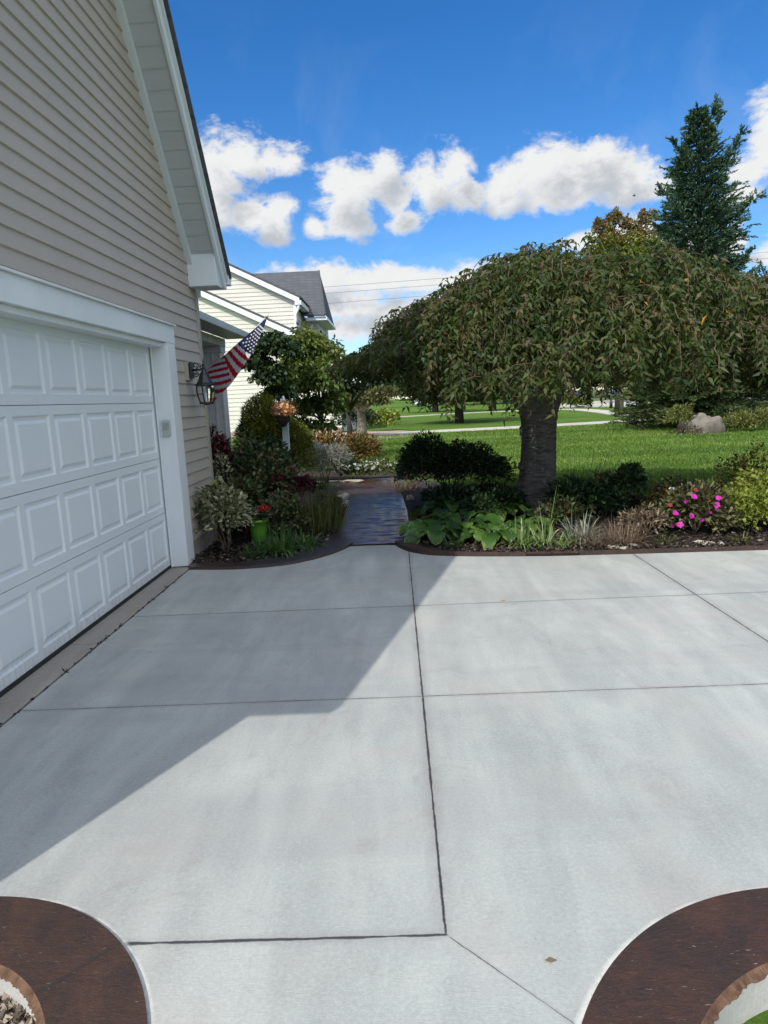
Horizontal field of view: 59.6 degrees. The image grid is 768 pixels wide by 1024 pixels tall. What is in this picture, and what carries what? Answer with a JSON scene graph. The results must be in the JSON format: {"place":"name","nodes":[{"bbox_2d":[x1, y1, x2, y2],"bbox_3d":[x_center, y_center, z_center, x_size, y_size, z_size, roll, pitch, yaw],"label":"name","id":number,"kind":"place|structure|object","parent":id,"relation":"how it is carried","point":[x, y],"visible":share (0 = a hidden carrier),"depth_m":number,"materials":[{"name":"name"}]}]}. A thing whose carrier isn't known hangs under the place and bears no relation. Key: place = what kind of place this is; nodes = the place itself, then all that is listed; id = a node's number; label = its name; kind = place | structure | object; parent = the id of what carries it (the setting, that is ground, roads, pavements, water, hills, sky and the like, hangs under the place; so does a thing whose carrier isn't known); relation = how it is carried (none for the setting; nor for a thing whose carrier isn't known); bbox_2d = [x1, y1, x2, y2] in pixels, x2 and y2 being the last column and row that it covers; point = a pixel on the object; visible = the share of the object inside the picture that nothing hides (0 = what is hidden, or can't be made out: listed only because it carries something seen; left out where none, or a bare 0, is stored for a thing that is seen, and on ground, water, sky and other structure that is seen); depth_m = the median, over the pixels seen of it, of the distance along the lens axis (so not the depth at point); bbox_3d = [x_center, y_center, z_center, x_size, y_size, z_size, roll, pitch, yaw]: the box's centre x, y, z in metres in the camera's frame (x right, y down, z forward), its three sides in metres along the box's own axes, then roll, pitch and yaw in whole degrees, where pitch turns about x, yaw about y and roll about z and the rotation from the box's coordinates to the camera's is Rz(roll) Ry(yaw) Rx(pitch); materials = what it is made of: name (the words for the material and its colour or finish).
{"place":"outdoors","nodes":[
{"label":"outdoors","id":0,"kind":"place"},
{"bbox_2d":[0,896,147,1023],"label":"border path","id":1,"kind":"structure","parent":0,"point":[44,944],"depth_m":1.89,"materials":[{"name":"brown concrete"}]},
{"bbox_2d":[35,942,120,994],"bbox_3d":[-0.856,1.282,1.887,0.004,0.004,0.235,7,13,44],"label":"border joint","id":2,"kind":"object","parent":1,"relation":"on","point":[77,968],"visible":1,"depth_m":1.88,"materials":[{"name":"rubber"}]},
{"bbox_2d":[0,567,188,727],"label":"old apron strip","id":3,"kind":"object","parent":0,"point":[35,684],"visible":0.46,"depth_m":4.43,"materials":[{"name":"concrete"}]},
{"bbox_2d":[0,570,188,726],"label":"joint crumbs","id":4,"kind":"object","parent":3,"relation":"on","point":[115,630],"visible":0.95,"depth_m":4.54,"materials":[{"name":"brown soil"}]},
{"bbox_2d":[187,486,347,566],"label":"mulch bed ground","id":5,"kind":"structure","parent":0,"point":[341,490],"depth_m":7.90,"materials":[{"name":"soil"}]},
{"bbox_2d":[209,422,234,523],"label":"burgundy shrub","id":6,"kind":"object","parent":5,"relation":"on","point":[222,445],"visible":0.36,"depth_m":8.57,"materials":[{"name":"red plant"}]},
{"bbox_2d":[212,450,232,489],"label":"silver plant","id":7,"kind":"object","parent":5,"relation":"on","point":[216,468],"visible":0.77,"depth_m":8.35,"materials":[{"name":"green plant"}]},
{"bbox_2d":[192,472,254,550],"bbox_3d":[-1.706,0.036,7.073,0.683,0.908,0.706,-2,10,1],"label":"variegated shrub","id":8,"kind":"object","parent":5,"relation":"on","point":[219,503],"visible":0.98,"depth_m":6.97,"materials":[{"name":"green plant"}]},
{"bbox_2d":[216,471,268,533],"bbox_3d":[-1.698,-0.041,7.942,0.859,0.868,0.830,-2,10,1],"label":"mixed perennial","id":9,"kind":"object","parent":5,"relation":"on","point":[252,490],"visible":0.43,"depth_m":7.84,"materials":[{"name":"green plant"}]},
{"bbox_2d":[213,426,300,499],"bbox_3d":[-1.657,-0.427,8.699,1.128,1.399,1.063,-2,10,1],"label":"mixed perennial","id":10,"kind":"object","parent":5,"relation":"on","point":[257,463],"visible":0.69,"depth_m":8.54,"materials":[{"name":"green plant"}]},
{"bbox_2d":[239,533,279,560],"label":"daylily","id":11,"kind":"object","parent":5,"relation":"on","point":[249,552],"visible":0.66,"depth_m":6.92,"materials":[{"name":"green plant"}]},
{"bbox_2d":[232,431,299,498],"bbox_3d":[-1.794,-0.526,9.505,1.257,1.238,1.034,-2,10,1],"label":"mixed perennial","id":12,"kind":"object","parent":5,"relation":"on","point":[272,440],"visible":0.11,"depth_m":9.39,"materials":[{"name":"green plant"}]},
{"bbox_2d":[230,391,318,472],"bbox_3d":[-1.891,-1.114,11.163,1.646,1.826,2.328,-2,10,1],"label":"yew shrub","id":13,"kind":"object","parent":5,"relation":"on","point":[257,408],"visible":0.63,"depth_m":11.21,"materials":[{"name":"green plant"}]},
{"bbox_2d":[264,471,296,498],"bbox_3d":[-1.386,-0.361,8.678,0.480,0.402,0.384,-2,10,1],"label":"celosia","id":14,"kind":"object","parent":5,"relation":"on","point":[286,488],"visible":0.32,"depth_m":8.64,"materials":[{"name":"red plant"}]},
{"bbox_2d":[246,520,314,558],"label":"daylily","id":15,"kind":"object","parent":5,"relation":"on","point":[284,545],"visible":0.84,"depth_m":6.94,"materials":[{"name":"green plant"}]},
{"bbox_2d":[257,487,314,536],"bbox_3d":[-1.157,0.061,7.768,0.745,0.673,0.663,-2,10,1],"label":"mixed perennial","id":16,"kind":"object","parent":5,"relation":"on","point":[281,513],"visible":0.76,"depth_m":7.65,"materials":[{"name":"green plant"}]},
{"bbox_2d":[281,396,292,494],"bbox_3d":[-1.537,-0.989,10.607,0.120,1.670,0.120,-2,10,1],"label":"white post","id":17,"kind":"object","parent":5,"relation":"on","point":[285,433],"visible":0.2,"depth_m":10.53,"materials":[{"name":"white wood"}]},
{"bbox_2d":[266,400,298,426],"bbox_3d":[-1.511,-1.531,10.328,0.494,0.429,0.407,0,10,17],"label":"flower basket","id":18,"kind":"object","parent":17,"relation":"hanging from","point":[284,407],"visible":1,"depth_m":10.24,"materials":[{"name":"wicker"}]},
{"bbox_2d":[285,473,318,499],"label":"burgundy plant","id":19,"kind":"object","parent":5,"relation":"on","point":[304,481],"visible":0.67,"depth_m":9.01,"materials":[{"name":"red plant"}]},
{"bbox_2d":[289,524,330,551],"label":"daylily","id":20,"kind":"object","parent":5,"relation":"on","point":[311,541],"visible":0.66,"depth_m":7.13,"materials":[{"name":"green plant"}]},
{"bbox_2d":[297,470,335,491],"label":"daylily","id":21,"kind":"object","parent":5,"relation":"on","point":[321,485],"visible":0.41,"depth_m":11.96,"materials":[{"name":"green plant"}]},
{"bbox_2d":[282,484,354,535],"bbox_3d":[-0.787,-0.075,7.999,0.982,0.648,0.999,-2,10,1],"label":"ornamental grass","id":22,"kind":"object","parent":5,"relation":"on","point":[318,519],"depth_m":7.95,"materials":[{"name":"green plant"}]},
{"bbox_2d":[189,532,352,569],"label":"edging path","id":23,"kind":"structure","parent":0,"point":[337,543],"depth_m":6.64,"materials":[{"name":"concrete"}]},
{"bbox_2d":[198,263,356,436],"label":"neighbour house","id":24,"kind":"structure","parent":0,"point":[247,301],"depth_m":35.14,"materials":[{"name":"beige plastic"}]},
{"bbox_2d":[317,477,402,482],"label":"edging","id":25,"kind":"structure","parent":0,"point":[366,479],"depth_m":13.25,"materials":[{"name":"concrete"}]},
{"bbox_2d":[295,441,353,481],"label":"lavender shrub","id":26,"kind":"object","parent":25,"relation":"on","point":[322,450],"visible":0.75,"depth_m":12.79,"materials":[{"name":"grey plant"}]},
{"bbox_2d":[333,456,369,479],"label":"green shrub","id":27,"kind":"object","parent":25,"relation":"on","point":[347,465],"visible":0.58,"depth_m":12.92,"materials":[{"name":"green plant"}]},
{"bbox_2d":[318,479,408,544],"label":"stamped walk path","id":28,"kind":"structure","parent":0,"point":[378,514],"depth_m":9.15,"materials":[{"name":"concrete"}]},
{"bbox_2d":[313,430,422,439],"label":"neighbour driveway","id":29,"kind":"structure","parent":0,"point":[374,432],"depth_m":31.60,"materials":[{"name":"grey concrete"}]},
{"bbox_2d":[0,545,767,1023],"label":"driveway","id":30,"kind":"structure","parent":0,"point":[372,785],"depth_m":2.77,"materials":[{"name":"concrete"}]},
{"bbox_2d":[297,468,473,480],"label":"mulch bed ground","id":31,"kind":"structure","parent":0,"point":[332,476],"depth_m":13.87,"materials":[{"name":"soil"}]},
{"bbox_2d":[305,428,358,470],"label":"shrub","id":32,"kind":"object","parent":31,"relation":"on","point":[323,438],"visible":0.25,"depth_m":14.80,"materials":[{"name":"orange plant"}]},
{"bbox_2d":[342,431,382,459],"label":"rust shrub","id":33,"kind":"object","parent":31,"relation":"on","point":[363,449],"visible":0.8,"depth_m":14.42,"materials":[{"name":"brown plant"}]},
{"bbox_2d":[348,455,402,477],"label":"white impatiens","id":34,"kind":"object","parent":31,"relation":"on","point":[373,463],"visible":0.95,"depth_m":12.76,"materials":[{"name":"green plant"}]},
{"bbox_2d":[168,0,767,399],"label":"sky","id":35,"kind":"structure","parent":0,"point":[354,142],"materials":[{"name":"blue"}]},
{"bbox_2d":[171,390,767,1023],"bbox_3d":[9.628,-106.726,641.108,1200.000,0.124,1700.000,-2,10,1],"label":"lawn","id":36,"kind":"structure","parent":0,"point":[421,420],"depth_m":38.76,"materials":[{"name":"green plant"}]},
{"bbox_2d":[0,0,248,696],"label":"garage house","id":37,"kind":"structure","parent":36,"relation":"on","point":[114,263],"depth_m":5.01,"materials":[{"name":"beige plastic"}]},
{"bbox_2d":[0,317,170,696],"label":"garage door","id":38,"kind":"structure","parent":37,"relation":"in","point":[83,527],"depth_m":4.65,"materials":[{"name":"metal"}]},
{"bbox_2d":[162,420,170,435],"bbox_3d":[-2.073,-0.799,6.383,0.074,0.156,0.031,-2,10,1],"label":"keypad","id":39,"kind":"object","parent":37,"relation":"attached to","point":[166,428],"visible":1,"depth_m":6.37,"materials":[{"name":"grey plastic"}]},
{"bbox_2d":[183,359,215,404],"bbox_3d":[-1.888,-1.341,6.922,0.297,0.473,0.224,-2,10,1],"label":"wall lantern","id":40,"kind":"object","parent":37,"relation":"attached to","point":[205,388],"depth_m":6.87,"materials":[{"name":"black metal"}]},
{"bbox_2d":[207,315,268,401],"bbox_3d":[-2.134,-2.182,9.756,0.224,1.117,2.124,-9,12,-34],"label":"flag","id":41,"kind":"object","parent":37,"relation":"attached to","point":[225,370],"visible":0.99,"depth_m":9.91,"materials":[{"name":"multicoloured fabric"}]},
{"bbox_2d":[242,329,303,415],"bbox_3d":[-2.274,-2.619,16.017,1.332,3.258,3.096,0,10,14],"label":"dark leaved tree","id":42,"kind":"object","parent":36,"relation":"on","point":[261,363],"visible":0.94,"depth_m":14.76,"materials":[{"name":"green plant"}]},
{"bbox_2d":[264,321,350,433],"bbox_3d":[-1.905,-3.155,18.123,2.283,3.582,5.116,-2,10,1],"label":"dogwood tree","id":43,"kind":"object","parent":36,"relation":"on","point":[321,354],"visible":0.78,"depth_m":16.33,"materials":[{"name":"green plant"}]},
{"bbox_2d":[330,408,381,432],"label":"garden shrub","id":44,"kind":"object","parent":36,"relation":"on","point":[367,416],"visible":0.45,"depth_m":29.57,"materials":[{"name":"green plant"}]},
{"bbox_2d":[338,346,410,439],"bbox_3d":[-0.327,-3.300,20.289,2.253,3.007,6.886,-2,10,1],"label":"dark shade tree","id":45,"kind":"object","parent":36,"relation":"on","point":[349,387],"visible":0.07,"depth_m":17.64,"materials":[{"name":"green plant"}]},
{"bbox_2d":[350,385,406,436],"bbox_3d":[-0.690,-4.252,27.871,3.190,2.411,2.594,4,12,35],"label":"flat topped tree","id":46,"kind":"object","parent":36,"relation":"on","point":[379,395],"visible":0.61,"depth_m":27.36,"materials":[{"name":"green plant"}]},
{"bbox_2d":[366,407,401,425],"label":"bush","id":47,"kind":"object","parent":36,"relation":"on","point":[386,415],"visible":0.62,"depth_m":32.92,"materials":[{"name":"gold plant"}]},
{"bbox_2d":[394,379,504,422],"bbox_3d":[4.308,-8.323,38.078,8.186,6.579,7.837,-2,10,1],"label":"pine tree","id":48,"kind":"object","parent":36,"relation":"on","point":[459,414],"visible":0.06,"depth_m":38.36,"materials":[{"name":"green plant"}]},
{"bbox_2d":[583,206,662,416],"bbox_3d":[13.342,-10.777,36.414,5.045,11.151,3.929,0,10,13],"label":"maple tree","id":49,"kind":"object","parent":36,"relation":"on","point":[609,236],"visible":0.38,"depth_m":35.55,"materials":[{"name":"green plant"}]},
{"bbox_2d":[661,402,695,423],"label":"juniper shrub","id":50,"kind":"object","parent":36,"relation":"on","point":[684,410],"visible":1,"depth_m":21.22,"materials":[{"name":"green plant"}]},
{"bbox_2d":[602,347,767,428],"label":"spruce tree","id":51,"kind":"object","parent":36,"relation":"on","point":[652,414],"visible":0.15,"depth_m":23.88,"materials":[{"name":"green plant"}]},
{"bbox_2d":[674,425,704,434],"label":"juniper shrub","id":52,"kind":"object","parent":36,"relation":"on","point":[684,429],"visible":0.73,"depth_m":21.23,"materials":[{"name":"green plant"}]},
{"bbox_2d":[614,92,767,417],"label":"spruce tree","id":53,"kind":"object","parent":36,"relation":"on","point":[716,235],"visible":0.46,"depth_m":24.52,"materials":[{"name":"green plant"}]},
{"bbox_2d":[678,413,725,433],"bbox_3d":[10.196,-2.691,21.518,1.367,1.006,0.952,-2,10,1],"label":"boulder","id":54,"kind":"object","parent":36,"relation":"on","point":[706,423],"visible":0.49,"depth_m":21.18,"materials":[{"name":"grey stone"}]},
{"bbox_2d":[721,409,761,428],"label":"juniper shrub","id":55,"kind":"object","parent":36,"relation":"on","point":[742,416],"visible":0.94,"depth_m":21.21,"materials":[{"name":"green plant"}]},
{"bbox_2d":[744,406,767,426],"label":"juniper shrub","id":56,"kind":"object","parent":36,"relation":"on","point":[762,415],"visible":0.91,"depth_m":21.28,"materials":[{"name":"green plant"}]},
{"bbox_2d":[748,259,767,398],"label":"broadleaf tree","id":57,"kind":"object","parent":36,"relation":"on","point":[762,268],"visible":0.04,"depth_m":58.88,"materials":[{"name":"green plant"}]},
{"bbox_2d":[192,480,767,562],"bbox_3d":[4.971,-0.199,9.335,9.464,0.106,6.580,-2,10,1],"label":"mulch bed ground","id":58,"kind":"structure","parent":0,"point":[410,504],"depth_m":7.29,"materials":[{"name":"brown"}]},
{"bbox_2d":[239,504,272,542],"bbox_3d":[-1.424,0.117,7.463,0.421,0.424,0.365,-2,10,1],"label":"flower pot","id":59,"kind":"object","parent":58,"relation":"on","point":[260,522],"visible":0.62,"depth_m":7.38,"materials":[{"name":"green plastic"}]},
{"bbox_2d":[388,475,421,492],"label":"dry grass","id":60,"kind":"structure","parent":58,"relation":"on","point":[406,486],"depth_m":11.28,"materials":[{"name":"beige plant"}]},
{"bbox_2d":[398,516,473,544],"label":"hosta","id":61,"kind":"object","parent":58,"relation":"on","point":[416,530],"visible":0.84,"depth_m":7.09,"materials":[{"name":"green plant"}]},
{"bbox_2d":[410,495,482,517],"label":"hosta","id":62,"kind":"object","parent":58,"relation":"on","point":[453,506],"visible":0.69,"depth_m":8.46,"materials":[{"name":"green plant"}]},
{"bbox_2d":[419,482,484,509],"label":"ground plant","id":63,"kind":"object","parent":58,"relation":"on","point":[454,490],"visible":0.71,"depth_m":8.85,"materials":[{"name":"green plant"}]},
{"bbox_2d":[393,429,517,487],"bbox_3d":[1.042,-0.666,9.732,1.840,1.143,1.366,-2,10,1],"label":"dark shrub","id":64,"kind":"object","parent":58,"relation":"on","point":[423,455],"visible":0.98,"depth_m":9.46,"materials":[{"name":"green plant"}]},
{"bbox_2d":[421,509,503,540],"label":"hosta","id":65,"kind":"object","parent":58,"relation":"on","point":[482,518],"visible":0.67,"depth_m":7.40,"materials":[{"name":"green plant"}]},
{"bbox_2d":[437,481,515,501],"bbox_3d":[1.317,-0.287,9.555,1.329,0.307,0.655,-2,10,1],"label":"begonia","id":66,"kind":"object","parent":58,"relation":"on","point":[484,486],"visible":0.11,"depth_m":9.47,"materials":[{"name":"green plant"}]},
{"bbox_2d":[460,486,502,513],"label":"leafy perennial","id":67,"kind":"object","parent":58,"relation":"on","point":[483,506],"visible":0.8,"depth_m":7.99,"materials":[{"name":"green plant"}]},
{"bbox_2d":[452,520,527,548],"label":"hosta","id":68,"kind":"object","parent":58,"relation":"on","point":[488,538],"visible":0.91,"depth_m":6.88,"materials":[{"name":"green plant"}]},
{"bbox_2d":[460,499,535,519],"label":"hosta","id":69,"kind":"object","parent":58,"relation":"on","point":[521,508],"visible":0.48,"depth_m":8.14,"materials":[{"name":"green plant"}]},
{"bbox_2d":[477,482,527,513],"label":"ground plant","id":70,"kind":"object","parent":58,"relation":"on","point":[503,493],"visible":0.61,"depth_m":8.49,"materials":[{"name":"green plant"}]},
{"bbox_2d":[493,519,541,551],"bbox_3d":[1.355,0.283,6.786,0.670,0.500,0.702,-2,10,1],"label":"liriope","id":71,"kind":"object","parent":58,"relation":"on","point":[518,542],"visible":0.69,"depth_m":6.77,"materials":[{"name":"green plant"}]},
{"bbox_2d":[512,513,553,534],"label":"hosta","id":72,"kind":"object","parent":58,"relation":"on","point":[545,521],"visible":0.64,"depth_m":7.41,"materials":[{"name":"green plant"}]},
{"bbox_2d":[519,520,565,547],"bbox_3d":[1.621,0.265,6.781,0.754,0.496,0.664,-2,10,1],"label":"liriope","id":73,"kind":"object","parent":58,"relation":"on","point":[540,540],"visible":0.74,"depth_m":6.76,"materials":[{"name":"green plant"}]},
{"bbox_2d":[326,235,767,513],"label":"weeping cherry tree","id":74,"kind":"object","parent":58,"relation":"on","point":[525,333],"visible":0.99,"depth_m":6.72,"materials":[{"name":"green plant"}]},
{"bbox_2d":[534,487,564,542],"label":"tall grass","id":75,"kind":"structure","parent":58,"relation":"on","point":[550,522],"depth_m":6.80,"materials":[{"name":"green plant"}]},
{"bbox_2d":[537,486,598,525],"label":"leafy perennial","id":76,"kind":"object","parent":58,"relation":"on","point":[562,508],"visible":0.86,"depth_m":7.46,"materials":[{"name":"green plant"}]},
{"bbox_2d":[540,471,610,510],"bbox_3d":[2.293,-0.200,8.051,0.806,0.624,0.690,3,11,28],"label":"dark perennial","id":77,"kind":"object","parent":58,"relation":"on","point":[584,490],"visible":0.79,"depth_m":7.94,"materials":[{"name":"green plant"}]},
{"bbox_2d":[550,510,613,544],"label":"grey strap plant","id":78,"kind":"object","parent":58,"relation":"on","point":[590,532],"visible":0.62,"depth_m":6.91,"materials":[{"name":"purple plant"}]},
{"bbox_2d":[571,517,620,547],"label":"dry stalks","id":79,"kind":"object","parent":58,"relation":"on","point":[593,537],"visible":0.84,"depth_m":6.62,"materials":[{"name":"brown plant"}]},
{"bbox_2d":[590,468,625,501],"bbox_3d":[2.690,-0.331,8.219,0.506,0.424,0.503,-2,10,1],"label":"red sedum","id":80,"kind":"object","parent":58,"relation":"on","point":[604,476],"visible":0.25,"depth_m":8.15,"materials":[{"name":"green plant"}]},
{"bbox_2d":[581,485,638,517],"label":"leafy perennial","id":81,"kind":"object","parent":58,"relation":"on","point":[612,499],"visible":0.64,"depth_m":7.91,"materials":[{"name":"green plant"}]},
{"bbox_2d":[589,514,658,549],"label":"dry stalks","id":82,"kind":"object","parent":58,"relation":"on","point":[629,537],"visible":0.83,"depth_m":6.65,"materials":[{"name":"brown plant"}]},
{"bbox_2d":[608,461,650,495],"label":"bush","id":83,"kind":"object","parent":58,"relation":"on","point":[630,476],"visible":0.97,"depth_m":7.91,"materials":[{"name":"green plant"}]},
{"bbox_2d":[611,493,662,515],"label":"ground plant","id":84,"kind":"object","parent":58,"relation":"on","point":[635,502],"visible":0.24,"depth_m":8.16,"materials":[{"name":"green plant"}]},
{"bbox_2d":[610,502,674,536],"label":"brown shrub","id":85,"kind":"object","parent":58,"relation":"on","point":[638,519],"visible":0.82,"depth_m":6.82,"materials":[{"name":"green plant"}]},
{"bbox_2d":[637,482,676,506],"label":"red leaf plant","id":86,"kind":"object","parent":58,"relation":"on","point":[653,495],"visible":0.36,"depth_m":7.61,"materials":[{"name":"red plant"}]},
{"bbox_2d":[627,500,687,532],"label":"leafy perennial","id":87,"kind":"object","parent":58,"relation":"on","point":[664,509],"visible":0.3,"depth_m":7.05,"materials":[{"name":"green plant"}]},
{"bbox_2d":[644,473,696,501],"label":"white impatiens","id":88,"kind":"object","parent":58,"relation":"on","point":[679,481],"visible":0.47,"depth_m":7.58,"materials":[{"name":"green plant"}]},
{"bbox_2d":[657,476,737,531],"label":"impatiens","id":89,"kind":"object","parent":58,"relation":"on","point":[688,499],"visible":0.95,"depth_m":6.83,"materials":[{"name":"green plant"}]},
{"bbox_2d":[696,504,749,533],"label":"leafy perennial","id":90,"kind":"object","parent":58,"relation":"on","point":[731,523],"visible":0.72,"depth_m":6.79,"materials":[{"name":"green plant"}]},
{"bbox_2d":[712,435,767,482],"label":"rust stalk plant","id":91,"kind":"object","parent":58,"relation":"on","point":[744,461],"visible":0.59,"depth_m":8.32,"materials":[{"name":"green plant"}]},
{"bbox_2d":[726,529,755,543],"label":"edging tuft","id":92,"kind":"object","parent":58,"relation":"on","point":[738,539],"visible":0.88,"depth_m":6.49,"materials":[{"name":"green plant"}]},
{"bbox_2d":[722,466,767,529],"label":"gold shrub","id":93,"kind":"object","parent":58,"relation":"on","point":[749,499],"visible":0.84,"depth_m":6.87,"materials":[{"name":"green plant"}]},
{"bbox_2d":[335,419,633,438],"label":"sidewalk","id":94,"kind":"structure","parent":0,"point":[506,427],"depth_m":30.68,"materials":[{"name":"concrete"}]},
{"bbox_2d":[400,409,622,416],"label":"sidewalk","id":95,"kind":"structure","parent":0,"point":[598,411],"depth_m":52.85,"materials":[{"name":"concrete"}]},
{"bbox_2d":[336,420,767,494],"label":"lawn grass","id":96,"kind":"structure","parent":0,"point":[648,439],"depth_m":17.49,"materials":[{"name":"green plant"}]},
{"bbox_2d":[395,539,767,556],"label":"edging path","id":97,"kind":"structure","parent":0,"point":[413,548],"depth_m":6.38,"materials":[{"name":"brown concrete"}]},
{"bbox_2d":[560,398,755,405],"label":"street","id":98,"kind":"structure","parent":0,"point":[599,402],"depth_m":73.51,"materials":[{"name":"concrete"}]},
{"bbox_2d":[582,887,767,1023],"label":"border path","id":99,"kind":"structure","parent":0,"point":[705,961],"depth_m":1.79,"materials":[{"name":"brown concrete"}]},
{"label":"pebble bed","id":100,"kind":"structure","parent":0,"visible":0},
{"bbox_2d":[0,991,35,1023],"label":"pebbles","id":101,"kind":"object","parent":100,"relation":"on","point":[12,1011],"visible":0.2,"depth_m":1.85,"materials":[{"name":"beige gravel"}]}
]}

